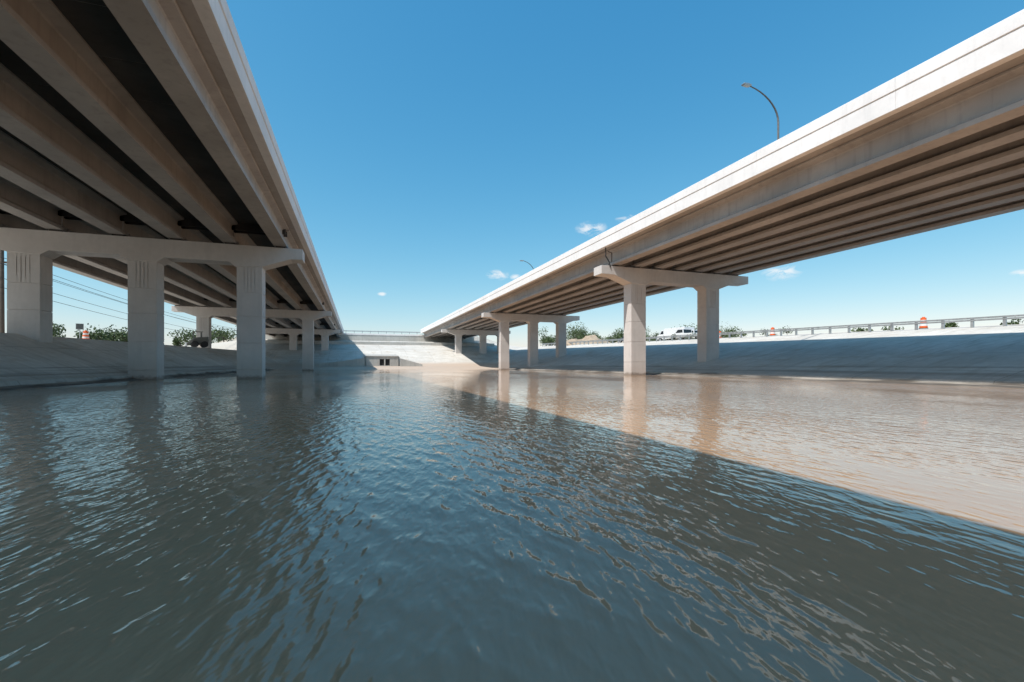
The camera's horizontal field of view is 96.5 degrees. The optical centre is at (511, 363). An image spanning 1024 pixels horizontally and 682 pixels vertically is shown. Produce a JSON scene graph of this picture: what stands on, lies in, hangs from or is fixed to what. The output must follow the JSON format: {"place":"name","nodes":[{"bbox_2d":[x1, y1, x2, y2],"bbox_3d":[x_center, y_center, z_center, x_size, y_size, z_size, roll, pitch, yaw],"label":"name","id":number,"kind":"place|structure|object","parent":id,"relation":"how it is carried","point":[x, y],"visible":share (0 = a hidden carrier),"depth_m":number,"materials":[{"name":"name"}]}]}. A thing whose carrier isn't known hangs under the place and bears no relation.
{"place":"outdoors","nodes":[
{"label":"outdoors","id":0,"kind":"place"},
{"bbox_2d":[0,369,1023,681],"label":"water","id":1,"kind":"structure","parent":0,"point":[422,525],"depth_m":2.76,"materials":[{"name":"liquid"}]},
{"bbox_2d":[0,324,1023,390],"bbox_3d":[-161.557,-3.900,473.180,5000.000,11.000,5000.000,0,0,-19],"label":"ground","id":2,"kind":"structure","parent":0,"point":[984,356],"depth_m":34.51,"materials":[{"name":"concrete"}]},
{"bbox_2d":[76,323,83,337],"bbox_3d":[-45.312,-3.170,47.922,0.620,2.100,0.095,0,0,-39],"label":"road sign","id":3,"kind":"object","parent":2,"relation":"on","point":[80,326],"visible":0.83,"depth_m":47.89,"materials":[{"name":"metal"}]},
{"bbox_2d":[82,330,88,338],"bbox_3d":[-43.346,-2.860,46.488,0.660,1.060,0.660,0,0,-19],"label":"traffic barrel","id":4,"kind":"object","parent":2,"relation":"on","point":[85,335],"visible":0.85,"depth_m":46.32,"materials":[{"name":"orange plastic"}]},
{"bbox_2d":[0,249,236,338],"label":"utility pole","id":5,"kind":"object","parent":2,"relation":"on","point":[2,306],"visible":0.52,"depth_m":39.02,"materials":[{"name":"brown wood"}]},
{"bbox_2d":[53,321,236,345],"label":"distant trees","id":6,"kind":"object","parent":2,"relation":"on","point":[109,335],"visible":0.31,"depth_m":120.36,"materials":[{"name":"green plant"}]},
{"bbox_2d":[0,0,343,379],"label":"highway bridge","id":7,"kind":"structure","parent":2,"relation":"on","point":[142,161],"depth_m":21.93,"materials":[{"name":"concrete"}]},
{"bbox_2d":[185,331,208,347],"bbox_3d":[-42.023,-3.235,60.560,3.041,2.130,1.740,0,0,-39],"label":"skid steer loader","id":8,"kind":"object","parent":2,"relation":"on","point":[201,341],"visible":0.96,"depth_m":60.39,"materials":[{"name":"paint"}]},
{"bbox_2d":[265,334,473,342],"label":"retaining wall","id":9,"kind":"structure","parent":2,"relation":"on","point":[382,338],"depth_m":144.33,"materials":[{"name":"concrete"}]},
{"bbox_2d":[340,333,474,336],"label":"coping","id":10,"kind":"object","parent":9,"relation":"on","point":[382,334],"visible":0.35,"depth_m":144.57,"materials":[{"name":"concrete"}]},
{"bbox_2d":[344,330,424,334],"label":"bridge railing","id":11,"kind":"object","parent":10,"relation":"on","point":[382,331],"visible":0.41,"depth_m":144.76,"materials":[{"name":"metal"}]},
{"bbox_2d":[319,354,421,366],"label":"culvert headwall","id":12,"kind":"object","parent":2,"relation":"on","point":[381,360],"visible":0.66,"depth_m":95.33,"materials":[{"name":"concrete"}]},
{"bbox_2d":[265,340,493,345],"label":"terrace wall","id":13,"kind":"structure","parent":2,"relation":"on","point":[375,343],"depth_m":122.32,"materials":[{"name":"concrete"}]},
{"bbox_2d":[566,335,609,345],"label":"dirt pile","id":14,"kind":"object","parent":2,"relation":"on","point":[588,338],"visible":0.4,"depth_m":105.53,"materials":[{"name":"soil"}]},
{"bbox_2d":[538,322,742,345],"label":"distant trees","id":15,"kind":"object","parent":2,"relation":"on","point":[579,333],"visible":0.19,"depth_m":146.25,"materials":[{"name":"green plant"}]},
{"bbox_2d":[657,327,693,340],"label":"utility truck","id":16,"kind":"object","parent":2,"relation":"on","point":[668,332],"visible":0.38,"depth_m":80.12,"materials":[{"name":"white paint"}]},
{"bbox_2d":[669,329,696,339],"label":"pickup truck","id":17,"kind":"object","parent":2,"relation":"on","point":[683,332],"visible":0.41,"depth_m":72.95,"materials":[{"name":"white paint"}]},
{"bbox_2d":[420,9,1023,374],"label":"highway bridge","id":18,"kind":"structure","parent":2,"relation":"on","point":[935,142],"depth_m":25.76,"materials":[{"name":"concrete"}]},
{"bbox_2d":[741,82,778,139],"bbox_3d":[21.977,-17.270,40.261,4.286,14.140,0.380,0,0,-19],"label":"street lamp","id":19,"kind":"object","parent":18,"relation":"on","point":[745,84],"visible":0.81,"depth_m":40.54,"materials":[{"name":"metal"}]},
{"bbox_2d":[671,325,792,338],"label":"shrubs","id":20,"kind":"object","parent":2,"relation":"on","point":[743,335],"visible":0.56,"depth_m":60.17,"materials":[{"name":"green plant"}]},
{"bbox_2d":[542,314,1023,346],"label":"guardrail","id":21,"kind":"object","parent":2,"relation":"on","point":[941,321],"visible":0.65,"depth_m":44.20,"materials":[{"name":"metal"}]},
{"bbox_2d":[775,319,1023,334],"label":"distant trees","id":22,"kind":"object","parent":2,"relation":"on","point":[947,325],"visible":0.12,"depth_m":62.95,"materials":[{"name":"green plant"}]},
{"bbox_2d":[919,317,927,328],"bbox_3d":[36.390,-3.616,40.426,0.660,1.060,0.660,0,0,-19],"label":"traffic barrel","id":23,"kind":"object","parent":2,"relation":"on","point":[923,326],"visible":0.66,"depth_m":40.26,"materials":[{"name":"orange plastic"}]},
{"bbox_2d":[4,0,1023,346],"label":"sky","id":24,"kind":"structure","parent":0,"point":[429,149],"materials":[{"name":"blue"}]}
]}

